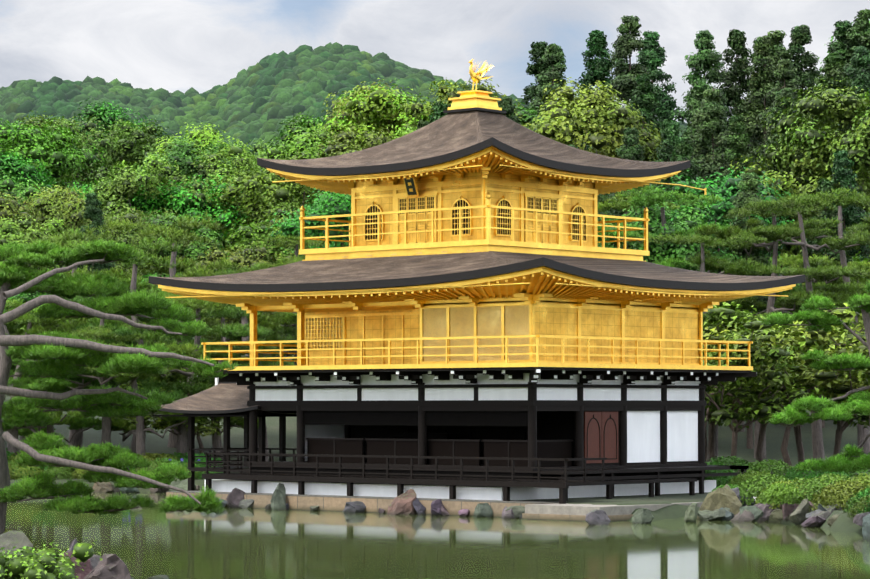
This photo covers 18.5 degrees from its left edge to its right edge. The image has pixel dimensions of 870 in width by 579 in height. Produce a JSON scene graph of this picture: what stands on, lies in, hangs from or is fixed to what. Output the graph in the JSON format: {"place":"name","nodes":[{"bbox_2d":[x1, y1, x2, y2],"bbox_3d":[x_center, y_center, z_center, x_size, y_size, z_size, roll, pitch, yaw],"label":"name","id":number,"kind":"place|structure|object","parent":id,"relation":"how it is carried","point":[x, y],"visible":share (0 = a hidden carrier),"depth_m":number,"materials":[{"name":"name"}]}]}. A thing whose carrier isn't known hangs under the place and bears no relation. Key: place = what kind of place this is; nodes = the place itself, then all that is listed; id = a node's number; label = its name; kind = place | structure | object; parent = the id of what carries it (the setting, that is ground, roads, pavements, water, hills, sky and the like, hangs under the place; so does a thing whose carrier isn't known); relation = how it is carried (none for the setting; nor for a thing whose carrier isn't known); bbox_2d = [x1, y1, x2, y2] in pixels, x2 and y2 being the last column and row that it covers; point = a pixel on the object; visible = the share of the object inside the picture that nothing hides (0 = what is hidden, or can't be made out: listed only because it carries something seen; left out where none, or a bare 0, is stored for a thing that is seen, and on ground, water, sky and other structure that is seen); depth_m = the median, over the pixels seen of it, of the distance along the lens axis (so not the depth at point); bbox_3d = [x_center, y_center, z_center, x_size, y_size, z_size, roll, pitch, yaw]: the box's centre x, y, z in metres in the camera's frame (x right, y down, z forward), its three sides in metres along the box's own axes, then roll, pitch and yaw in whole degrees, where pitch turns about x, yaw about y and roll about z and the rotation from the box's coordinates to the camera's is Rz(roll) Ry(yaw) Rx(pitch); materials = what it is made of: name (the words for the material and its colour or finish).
{"place":"outdoors","nodes":[
{"label":"outdoors","id":0,"kind":"place"},
{"bbox_2d":[0,0,869,122],"bbox_3d":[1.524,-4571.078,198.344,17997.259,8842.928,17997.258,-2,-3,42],"label":"sky","id":1,"kind":"structure","parent":0,"point":[184,46],"depth_m":8919.11,"materials":[{"name":"white"}]},
{"bbox_2d":[1,283,869,578],"bbox_3d":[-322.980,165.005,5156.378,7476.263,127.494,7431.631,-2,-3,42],"label":"terrain","id":2,"kind":"structure","parent":0,"point":[775,435],"depth_m":113.20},
{"bbox_2d":[0,190,44,239],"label":"broadleaf tree","id":3,"kind":"object","parent":2,"relation":"on","point":[9,206],"visible":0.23,"depth_m":148.20,"materials":[{"name":"green plant"}]},
{"bbox_2d":[0,170,46,221],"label":"broadleaf tree","id":4,"kind":"object","parent":2,"relation":"on","point":[8,185],"visible":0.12,"depth_m":174.81,"materials":[{"name":"green plant"}]},
{"bbox_2d":[0,151,63,214],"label":"broadleaf tree","id":5,"kind":"object","parent":2,"relation":"on","point":[28,171],"visible":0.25,"depth_m":179.91,"materials":[{"name":"green plant"}]},
{"bbox_2d":[0,214,78,310],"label":"broadleaf tree","id":6,"kind":"object","parent":2,"relation":"on","point":[10,233],"visible":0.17,"depth_m":142.85,"materials":[{"name":"green plant"}]},
{"bbox_2d":[0,537,102,578],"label":"fern shrub","id":7,"kind":"object","parent":2,"relation":"on","point":[26,563],"visible":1,"depth_m":43.19,"materials":[{"name":"green plant"}]},
{"bbox_2d":[3,346,101,471],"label":"pine tree","id":8,"kind":"object","parent":2,"relation":"on","point":[40,383],"visible":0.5,"depth_m":101.40,"materials":[{"name":"green plant"}]},
{"bbox_2d":[10,110,94,142],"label":"broadleaf tree","id":9,"kind":"object","parent":2,"relation":"on","point":[32,121],"visible":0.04,"depth_m":233.15,"materials":[{"name":"green plant"}]},
{"bbox_2d":[0,118,110,198],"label":"zelkova tree","id":10,"kind":"object","parent":2,"relation":"on","point":[60,159],"visible":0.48,"depth_m":200.36,"materials":[{"name":"green plant"}]},
{"bbox_2d":[1,298,115,463],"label":"pine tree","id":11,"kind":"object","parent":2,"relation":"on","point":[50,323],"visible":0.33,"depth_m":103.16,"materials":[{"name":"green plant"}]},
{"bbox_2d":[24,184,109,270],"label":"broadleaf tree","id":12,"kind":"object","parent":2,"relation":"on","point":[52,203],"visible":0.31,"depth_m":156.50,"materials":[{"name":"green plant"}]},
{"bbox_2d":[18,115,134,186],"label":"broadleaf tree","id":13,"kind":"object","parent":2,"relation":"on","point":[91,127],"visible":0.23,"depth_m":222.60,"materials":[{"name":"green plant"}]},
{"bbox_2d":[3,224,152,449],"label":"pine tree","id":14,"kind":"object","parent":2,"relation":"on","point":[77,440],"visible":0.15,"depth_m":110.35,"materials":[{"name":"green plant"}]},
{"bbox_2d":[72,193,116,386],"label":"cedar tree","id":15,"kind":"object","parent":2,"relation":"on","point":[93,212],"visible":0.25,"depth_m":134.55,"materials":[{"name":"green plant"}]},
{"bbox_2d":[35,295,188,450],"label":"pine tree","id":16,"kind":"object","parent":2,"relation":"on","point":[107,421],"visible":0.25,"depth_m":101.92,"materials":[{"name":"green plant"}]},
{"bbox_2d":[0,239,236,534],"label":"islet pine","id":17,"kind":"object","parent":2,"relation":"on","point":[59,354],"visible":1,"depth_m":45.62,"materials":[{"name":"green plant"}]},
{"bbox_2d":[71,98,168,178],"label":"broadleaf tree","id":18,"kind":"object","parent":2,"relation":"on","point":[106,115],"visible":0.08,"depth_m":229.31,"materials":[{"name":"green plant"}]},
{"bbox_2d":[60,322,205,455],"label":"pine tree","id":19,"kind":"object","parent":2,"relation":"on","point":[139,430],"visible":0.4,"depth_m":101.26,"materials":[{"name":"green plant"}]},
{"bbox_2d":[87,118,186,211],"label":"broadleaf tree","id":20,"kind":"object","parent":2,"relation":"on","point":[128,151],"visible":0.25,"depth_m":215.98,"materials":[{"name":"green plant"}]},
{"bbox_2d":[86,206,188,278],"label":"broadleaf tree","id":21,"kind":"object","parent":2,"relation":"on","point":[135,217],"visible":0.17,"depth_m":147.82,"materials":[{"name":"green plant"}]},
{"bbox_2d":[41,232,241,452],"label":"pine tree","id":22,"kind":"object","parent":2,"relation":"on","point":[134,283],"visible":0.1,"depth_m":106.95,"materials":[{"name":"green plant"}]},
{"bbox_2d":[80,154,216,254],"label":"broadleaf tree","id":23,"kind":"object","parent":2,"relation":"on","point":[113,193],"visible":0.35,"depth_m":166.01,"materials":[{"name":"green plant"}]},
{"bbox_2d":[120,381,222,436],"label":"maple tree","id":24,"kind":"object","parent":2,"relation":"on","point":[158,424],"visible":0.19,"depth_m":102.12,"materials":[{"name":"green plant"}]},
{"bbox_2d":[131,210,228,276],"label":"broadleaf tree","id":25,"kind":"object","parent":2,"relation":"on","point":[194,249],"visible":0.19,"depth_m":148.42,"materials":[{"name":"green plant"}]},
{"bbox_2d":[78,212,290,447],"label":"pine tree","id":26,"kind":"object","parent":2,"relation":"on","point":[190,268],"visible":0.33,"depth_m":113.07,"materials":[{"name":"green plant"}]},
{"bbox_2d":[117,174,251,273],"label":"zelkova tree","id":27,"kind":"object","parent":2,"relation":"on","point":[182,205],"visible":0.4,"depth_m":166.68,"materials":[{"name":"green plant"}]},
{"bbox_2d":[133,137,240,213],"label":"broadleaf tree","id":28,"kind":"object","parent":2,"relation":"on","point":[180,151],"visible":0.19,"depth_m":198.88,"materials":[{"name":"green plant"}]},
{"bbox_2d":[121,293,258,458],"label":"pine tree","id":29,"kind":"object","parent":2,"relation":"on","point":[195,349],"visible":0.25,"depth_m":102.55,"materials":[{"name":"green plant"}]},
{"bbox_2d":[145,299,272,472],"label":"pine tree","id":30,"kind":"object","parent":2,"relation":"on","point":[233,331],"visible":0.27,"depth_m":102.56,"materials":[{"name":"green plant"}]},
{"bbox_2d":[144,122,279,209],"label":"zelkova tree","id":31,"kind":"object","parent":2,"relation":"on","point":[204,136],"visible":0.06,"depth_m":207.82,"materials":[{"name":"green plant"}]},
{"bbox_2d":[167,147,275,232],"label":"broadleaf tree","id":32,"kind":"object","parent":2,"relation":"on","point":[242,163],"visible":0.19,"depth_m":195.23,"materials":[{"name":"green plant"}]},
{"bbox_2d":[151,262,296,461],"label":"pine tree","id":33,"kind":"object","parent":2,"relation":"on","point":[289,331],"visible":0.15,"depth_m":106.55,"materials":[{"name":"green plant"}]},
{"bbox_2d":[191,239,300,355],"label":"broadleaf tree","id":34,"kind":"object","parent":2,"relation":"on","point":[240,257],"visible":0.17,"depth_m":137.42,"materials":[{"name":"green plant"}]},
{"bbox_2d":[191,234,324,365],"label":"red pine tree","id":35,"kind":"object","parent":2,"relation":"on","point":[278,319],"visible":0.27,"depth_m":110.08,"materials":[{"name":"green plant"}]},
{"bbox_2d":[207,154,346,260],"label":"zelkova tree","id":36,"kind":"object","parent":2,"relation":"on","point":[280,191],"visible":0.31,"depth_m":163.85,"materials":[{"name":"green plant"}]},
{"bbox_2d":[222,217,336,334],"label":"zelkova tree","id":37,"kind":"object","parent":2,"relation":"on","point":[248,233],"visible":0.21,"depth_m":149.57,"materials":[{"name":"green plant"}]},
{"bbox_2d":[264,112,335,153],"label":"broadleaf tree","id":38,"kind":"object","parent":2,"relation":"on","point":[301,122],"visible":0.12,"depth_m":235.43,"materials":[{"name":"green plant"}]},
{"bbox_2d":[255,203,348,264],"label":"broadleaf tree","id":39,"kind":"object","parent":2,"relation":"on","point":[278,217],"visible":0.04,"depth_m":153.44,"materials":[{"name":"green plant"}]},
{"bbox_2d":[253,124,351,220],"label":"zelkova tree","id":40,"kind":"object","parent":2,"relation":"on","point":[304,142],"visible":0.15,"depth_m":181.34,"materials":[{"name":"green plant"}]},
{"bbox_2d":[265,189,350,256],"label":"zelkova tree","id":41,"kind":"object","parent":2,"relation":"on","point":[332,203],"visible":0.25,"depth_m":141.18,"materials":[{"name":"green plant"}]},
{"bbox_2d":[283,123,396,203],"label":"broadleaf tree","id":42,"kind":"object","parent":2,"relation":"on","point":[343,144],"visible":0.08,"depth_m":171.42,"materials":[{"name":"green plant"}]},
{"bbox_2d":[310,78,435,148],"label":"tree","id":43,"kind":"object","parent":2,"relation":"on","point":[381,100],"visible":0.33,"depth_m":221.78,"materials":[{"name":"green plant"}]},
{"bbox_2d":[321,80,425,138],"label":"broadleaf tree","id":44,"kind":"object","parent":2,"relation":"on","point":[338,106],"visible":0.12,"depth_m":226.39,"materials":[{"name":"green plant"}]},
{"bbox_2d":[0,42,758,270],"bbox_3d":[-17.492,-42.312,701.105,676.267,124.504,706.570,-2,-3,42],"label":"hillside forest","id":45,"kind":"object","parent":2,"relation":"on","point":[263,98],"visible":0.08,"depth_m":908.89,"materials":[{"name":"green plant"}]},
{"bbox_2d":[166,490,702,520],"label":"stone embankment","id":46,"kind":"structure","parent":2,"relation":"on","point":[545,510],"depth_m":76.70,"materials":[{"name":"stone"}]},
{"bbox_2d":[0,478,869,578],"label":"shore rocks","id":47,"kind":"object","parent":2,"relation":"on","point":[724,503],"visible":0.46,"depth_m":72.97,"materials":[{"name":"stone"}]},
{"bbox_2d":[401,77,521,119],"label":"broadleaf tree","id":48,"kind":"object","parent":2,"relation":"on","point":[446,91],"visible":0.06,"depth_m":219.10,"materials":[{"name":"green plant"}]},
{"bbox_2d":[149,90,804,503],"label":"golden pavilion","id":49,"kind":"structure","parent":2,"relation":"on","point":[481,314],"depth_m":82.53,"materials":[{"name":"gold paint"}]},
{"bbox_2d":[514,41,551,124],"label":"cedar tree","id":50,"kind":"object","parent":2,"relation":"on","point":[537,52],"visible":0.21,"depth_m":211.16,"materials":[{"name":"green plant"}]},
{"bbox_2d":[529,43,572,140],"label":"cedar tree","id":51,"kind":"object","parent":2,"relation":"on","point":[554,55],"visible":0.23,"depth_m":206.87,"materials":[{"name":"green plant"}]},
{"bbox_2d":[511,101,656,208],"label":"broadleaf tree","id":52,"kind":"object","parent":2,"relation":"on","point":[526,118],"depth_m":181.46,"materials":[{"name":"green plant"}]},
{"bbox_2d":[515,77,667,225],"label":"broadleaf tree","id":53,"kind":"object","parent":2,"relation":"on","point":[606,121],"visible":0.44,"depth_m":175.15,"materials":[{"name":"green plant"}]},
{"bbox_2d":[574,30,622,150],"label":"cedar tree","id":54,"kind":"object","parent":2,"relation":"on","point":[597,67],"visible":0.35,"depth_m":227.14,"materials":[{"name":"green plant"}]},
{"bbox_2d":[589,15,661,146],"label":"cedar tree","id":55,"kind":"object","parent":2,"relation":"on","point":[624,83],"visible":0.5,"depth_m":215.37,"materials":[{"name":"green plant"}]},
{"bbox_2d":[608,127,644,246],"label":"cedar tree","id":56,"kind":"object","parent":2,"relation":"on","point":[629,151],"visible":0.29,"depth_m":155.49,"materials":[{"name":"green plant"}]},
{"bbox_2d":[597,191,680,248],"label":"red pine tree","id":57,"kind":"object","parent":2,"relation":"on","point":[619,204],"visible":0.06,"depth_m":114.02,"materials":[{"name":"green plant"}]},
{"bbox_2d":[630,74,670,160],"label":"cedar tree","id":58,"kind":"object","parent":2,"relation":"on","point":[646,102],"visible":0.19,"depth_m":195.76,"materials":[{"name":"green plant"}]},
{"bbox_2d":[622,30,682,140],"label":"cedar tree","id":59,"kind":"object","parent":2,"relation":"on","point":[651,57],"visible":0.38,"depth_m":229.94,"materials":[{"name":"green plant"}]},
{"bbox_2d":[598,185,729,268],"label":"red pine tree","id":60,"kind":"object","parent":2,"relation":"on","point":[650,198],"visible":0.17,"depth_m":109.45,"materials":[{"name":"green plant"}]},
{"bbox_2d":[645,119,687,193],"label":"cedar tree","id":61,"kind":"object","parent":2,"relation":"on","point":[670,130],"visible":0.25,"depth_m":142.09,"materials":[{"name":"green plant"}]},
{"bbox_2d":[598,199,736,322],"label":"broadleaf tree","id":62,"kind":"object","parent":2,"relation":"on","point":[684,221],"visible":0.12,"depth_m":110.48,"materials":[{"name":"green plant"}]},
{"bbox_2d":[661,136,713,252],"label":"cedar tree","id":63,"kind":"object","parent":2,"relation":"on","point":[682,148],"visible":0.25,"depth_m":140.59,"materials":[{"name":"green plant"}]},
{"bbox_2d":[670,30,730,152],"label":"cedar tree","id":64,"kind":"object","parent":2,"relation":"on","point":[704,59],"visible":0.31,"depth_m":214.43,"materials":[{"name":"green plant"}]},
{"bbox_2d":[683,80,737,258],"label":"cedar tree","id":65,"kind":"object","parent":2,"relation":"on","point":[699,89],"visible":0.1,"depth_m":178.64,"materials":[{"name":"green plant"}]},
{"bbox_2d":[689,88,737,248],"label":"cedar tree","id":66,"kind":"object","parent":2,"relation":"on","point":[711,109],"visible":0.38,"depth_m":173.27,"materials":[{"name":"green plant"}]},
{"bbox_2d":[632,166,801,286],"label":"broadleaf tree","id":67,"kind":"object","parent":2,"relation":"on","point":[728,191],"visible":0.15,"depth_m":128.75,"materials":[{"name":"green plant"}]},
{"bbox_2d":[703,302,759,476],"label":"maple tree","id":68,"kind":"object","parent":2,"relation":"on","point":[721,310],"visible":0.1,"depth_m":100.17,"materials":[{"name":"green plant"}]},
{"bbox_2d":[710,114,755,255],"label":"cedar tree","id":69,"kind":"object","parent":2,"relation":"on","point":[734,143],"visible":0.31,"depth_m":161.75,"materials":[{"name":"green plant"}]},
{"bbox_2d":[709,29,760,195],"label":"cedar tree","id":70,"kind":"object","parent":2,"relation":"on","point":[737,72],"visible":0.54,"depth_m":230.81,"materials":[{"name":"green plant"}]},
{"bbox_2d":[635,233,846,471],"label":"red pine tree","id":71,"kind":"object","parent":2,"relation":"on","point":[703,262],"visible":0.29,"depth_m":102.92,"materials":[{"name":"green plant"}]},
{"bbox_2d":[719,172,785,448],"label":"cedar tree","id":72,"kind":"object","parent":2,"relation":"on","point":[747,187],"visible":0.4,"depth_m":112.94,"materials":[{"name":"green plant"}]},
{"bbox_2d":[729,35,782,164],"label":"cedar tree","id":73,"kind":"object","parent":2,"relation":"on","point":[758,84],"visible":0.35,"depth_m":194.63,"materials":[{"name":"green plant"}]},
{"bbox_2d":[703,314,826,471],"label":"maple tree","id":74,"kind":"object","parent":2,"relation":"on","point":[763,409],"visible":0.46,"depth_m":93.50,"materials":[{"name":"green plant"}]},
{"bbox_2d":[738,474,791,504],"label":"bank shrub","id":75,"kind":"object","parent":2,"relation":"on","point":[767,480],"visible":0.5,"depth_m":75.20,"materials":[{"name":"green plant"}]},
{"bbox_2d":[738,459,797,487],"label":"azalea shrub","id":76,"kind":"object","parent":2,"relation":"on","point":[777,469],"visible":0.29,"depth_m":88.78,"materials":[{"name":"green plant"}]},
{"bbox_2d":[738,30,804,160],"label":"cedar tree","id":77,"kind":"object","parent":2,"relation":"on","point":[781,51],"visible":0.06,"depth_m":212.75,"materials":[{"name":"green plant"}]},
{"bbox_2d":[759,87,800,275],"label":"cedar tree","id":78,"kind":"object","parent":2,"relation":"on","point":[785,93],"visible":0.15,"depth_m":161.71,"materials":[{"name":"green plant"}]},
{"bbox_2d":[758,482,803,508],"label":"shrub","id":79,"kind":"object","parent":2,"relation":"on","point":[771,492],"visible":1,"depth_m":71.27,"materials":[{"name":"green plant"}]},
{"bbox_2d":[705,304,856,477],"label":"maple tree","id":80,"kind":"object","parent":2,"relation":"on","point":[799,444],"visible":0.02,"depth_m":101.25,"materials":[{"name":"green plant"}]},
{"bbox_2d":[694,199,869,458],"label":"red pine tree","id":81,"kind":"object","parent":2,"relation":"on","point":[786,305],"visible":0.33,"depth_m":109.27,"materials":[{"name":"green plant"}]},
{"bbox_2d":[756,59,808,275],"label":"cedar tree","id":82,"kind":"object","parent":2,"relation":"on","point":[785,74],"visible":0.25,"depth_m":182.49,"materials":[{"name":"green plant"}]},
{"bbox_2d":[703,303,862,469],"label":"maple tree","id":83,"kind":"object","parent":2,"relation":"on","point":[841,313],"visible":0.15,"depth_m":98.70,"materials":[{"name":"green plant"}]},
{"bbox_2d":[707,312,869,474],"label":"maple tree","id":84,"kind":"object","parent":2,"relation":"on","point":[807,379],"visible":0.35,"depth_m":95.79,"materials":[{"name":"green plant"}]},
{"bbox_2d":[729,127,869,288],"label":"broadleaf tree","id":85,"kind":"object","parent":2,"relation":"on","point":[784,186],"visible":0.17,"depth_m":157.25,"materials":[{"name":"green plant"}]},
{"bbox_2d":[736,194,869,460],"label":"red pine tree","id":86,"kind":"object","parent":2,"relation":"on","point":[802,230],"visible":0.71,"depth_m":105.21,"materials":[{"name":"green plant"}]},
{"bbox_2d":[771,477,841,506],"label":"bank shrub","id":87,"kind":"object","parent":2,"relation":"on","point":[810,484],"visible":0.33,"depth_m":73.05,"materials":[{"name":"green plant"}]},
{"bbox_2d":[785,24,831,287],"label":"cedar tree","id":88,"kind":"object","parent":2,"relation":"on","point":[800,36],"visible":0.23,"depth_m":213.12,"materials":[{"name":"green plant"}]},
{"bbox_2d":[753,186,869,452],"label":"red pine tree","id":89,"kind":"object","parent":2,"relation":"on","point":[848,283],"visible":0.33,"depth_m":112.14,"materials":[{"name":"green plant"}]},
{"bbox_2d":[755,78,869,258],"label":"broadleaf tree","id":90,"kind":"object","parent":2,"relation":"on","point":[834,105],"visible":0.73,"depth_m":157.31,"materials":[{"name":"green plant"}]},
{"bbox_2d":[759,280,869,472],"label":"pine","id":91,"kind":"object","parent":2,"relation":"on","point":[853,459],"visible":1,"depth_m":65.56,"materials":[{"name":"green plant"}]},
{"bbox_2d":[765,335,869,456],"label":"maple tree","id":92,"kind":"object","parent":2,"relation":"on","point":[859,419],"visible":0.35,"depth_m":97.71,"materials":[{"name":"green plant"}]},
{"bbox_2d":[770,253,869,426],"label":"pine tree","id":93,"kind":"object","parent":2,"relation":"on","point":[786,261],"visible":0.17,"depth_m":119.23,"materials":[{"name":"green plant"}]},
{"bbox_2d":[790,178,852,427],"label":"cedar tree","id":94,"kind":"object","parent":2,"relation":"on","point":[824,185],"visible":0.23,"depth_m":120.90,"materials":[{"name":"green plant"}]},
{"bbox_2d":[788,324,869,402],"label":"maple tree","id":95,"kind":"object","parent":2,"relation":"on","point":[839,386],"visible":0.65,"depth_m":94.62,"materials":[{"name":"green plant"}]},
{"bbox_2d":[813,52,852,175],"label":"cedar tree","id":96,"kind":"object","parent":2,"relation":"on","point":[833,68],"visible":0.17,"depth_m":175.56,"materials":[{"name":"green plant"}]},
{"bbox_2d":[809,480,868,511],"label":"bank shrub","id":97,"kind":"object","parent":2,"relation":"on","point":[836,491],"visible":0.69,"depth_m":70.43,"materials":[{"name":"green plant"}]},
{"bbox_2d":[826,20,852,76],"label":"cedar tree","id":98,"kind":"object","parent":2,"relation":"on","point":[841,28],"visible":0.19,"depth_m":219.21,"materials":[{"name":"green plant"}]},
{"bbox_2d":[821,150,869,324],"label":"cedar tree","id":99,"kind":"object","parent":2,"relation":"on","point":[845,177],"visible":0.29,"depth_m":129.79,"materials":[{"name":"green plant"}]},
{"bbox_2d":[831,46,869,178],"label":"cedar tree","id":100,"kind":"object","parent":2,"relation":"on","point":[857,70],"visible":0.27,"depth_m":166.09,"materials":[{"name":"green plant"}]},
{"bbox_2d":[839,9,869,99],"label":"cedar tree","id":101,"kind":"object","parent":2,"relation":"on","point":[858,34],"visible":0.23,"depth_m":218.05,"materials":[{"name":"green plant"}]},
{"bbox_2d":[5,492,869,578],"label":"pond water","id":102,"kind":"structure","parent":0,"point":[228,543],"depth_m":60.34,"materials":[{"name":"liquid"}]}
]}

